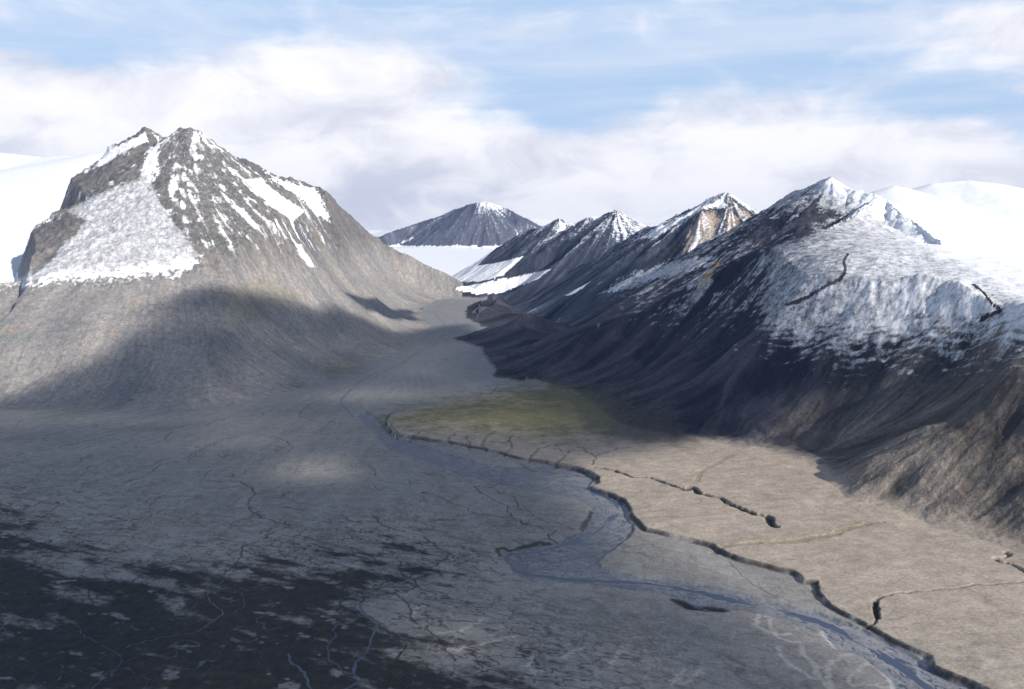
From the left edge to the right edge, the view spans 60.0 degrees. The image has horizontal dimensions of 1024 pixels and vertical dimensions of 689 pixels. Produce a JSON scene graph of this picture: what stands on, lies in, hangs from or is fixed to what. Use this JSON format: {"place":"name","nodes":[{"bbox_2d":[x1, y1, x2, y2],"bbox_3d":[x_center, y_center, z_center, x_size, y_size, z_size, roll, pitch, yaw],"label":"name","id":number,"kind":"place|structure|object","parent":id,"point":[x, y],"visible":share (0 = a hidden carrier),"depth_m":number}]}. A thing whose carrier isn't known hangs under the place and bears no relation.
{"place":"outdoors","nodes":[
{"label":"outdoors","id":0,"kind":"place"},
{"bbox_2d":[0,151,105,282],"bbox_3d":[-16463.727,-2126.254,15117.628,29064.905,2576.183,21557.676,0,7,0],"label":"ice cap","id":1,"kind":"object","parent":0,"point":[33,189],"visible":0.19,"depth_m":10089.83},
{"bbox_2d":[0,127,567,410],"bbox_3d":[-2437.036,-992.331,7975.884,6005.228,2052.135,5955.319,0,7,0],"label":"mountain","id":2,"kind":"structure","parent":0,"point":[182,268],"depth_m":6729.60},
{"bbox_2d":[234,156,512,315],"bbox_3d":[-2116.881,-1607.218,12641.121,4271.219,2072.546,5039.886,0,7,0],"label":"mountain","id":3,"kind":"structure","parent":0,"point":[391,276],"depth_m":11884.39},
{"bbox_2d":[378,201,540,251],"bbox_3d":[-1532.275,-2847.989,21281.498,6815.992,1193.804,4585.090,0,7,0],"label":"mountain","id":4,"kind":"structure","parent":0,"point":[485,226],"depth_m":20777.69},
{"bbox_2d":[415,252,524,281],"bbox_3d":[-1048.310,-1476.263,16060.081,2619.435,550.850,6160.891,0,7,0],"label":"glacier","id":5,"kind":"object","parent":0,"point":[465,267],"visible":0.84,"depth_m":14727.32},
{"bbox_2d":[0,296,990,688],"bbox_3d":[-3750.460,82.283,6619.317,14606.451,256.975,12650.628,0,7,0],"label":"ground","id":6,"kind":"structure","parent":0,"point":[318,536],"depth_m":2686.64},
{"bbox_2d":[456,268,550,293],"bbox_3d":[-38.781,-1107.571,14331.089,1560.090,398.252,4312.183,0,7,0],"label":"glacier","id":7,"kind":"object","parent":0,"point":[502,284],"visible":0.91,"depth_m":12965.51},
{"bbox_2d":[0,0,1023,229],"label":"sky","id":8,"kind":"structure","parent":0,"point":[406,113]},
{"bbox_2d":[367,218,660,257],"bbox_3d":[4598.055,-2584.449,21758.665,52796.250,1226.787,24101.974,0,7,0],"label":"snowfield","id":9,"kind":"structure","parent":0,"point":[419,254],"depth_m":19175.98},
{"bbox_2d":[460,210,645,305],"bbox_3d":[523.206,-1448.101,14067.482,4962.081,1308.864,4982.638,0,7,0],"label":"mountain","id":10,"kind":"structure","parent":0,"point":[560,248],"depth_m":12913.87},
{"bbox_2d":[543,378,610,415],"bbox_3d":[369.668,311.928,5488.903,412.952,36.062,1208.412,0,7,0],"label":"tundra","id":11,"kind":"structure","parent":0,"point":[602,405],"depth_m":5453.21},
{"bbox_2d":[511,192,758,324],"bbox_3d":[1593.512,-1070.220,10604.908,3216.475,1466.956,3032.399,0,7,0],"label":"mountain","id":12,"kind":"structure","parent":0,"point":[625,265],"depth_m":9921.06},
{"bbox_2d":[356,411,985,688],"bbox_3d":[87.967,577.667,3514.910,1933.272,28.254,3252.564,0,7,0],"label":"river","id":13,"kind":"structure","parent":0,"point":[575,557],"depth_m":2721.84},
{"bbox_2d":[387,377,1023,688],"bbox_3d":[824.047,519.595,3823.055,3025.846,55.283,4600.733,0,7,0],"label":"terrace","id":14,"kind":"structure","parent":0,"point":[946,592],"depth_m":3109.48},
{"bbox_2d":[492,177,1023,543],"bbox_3d":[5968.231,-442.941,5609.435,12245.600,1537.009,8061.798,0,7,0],"label":"mountain","id":15,"kind":"structure","parent":0,"point":[870,343],"depth_m":4773.77},
{"bbox_2d":[869,180,1023,255],"bbox_3d":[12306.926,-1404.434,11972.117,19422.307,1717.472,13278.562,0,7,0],"label":"snowfield","id":16,"kind":"structure","parent":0,"point":[986,213],"depth_m":8927.74}
]}

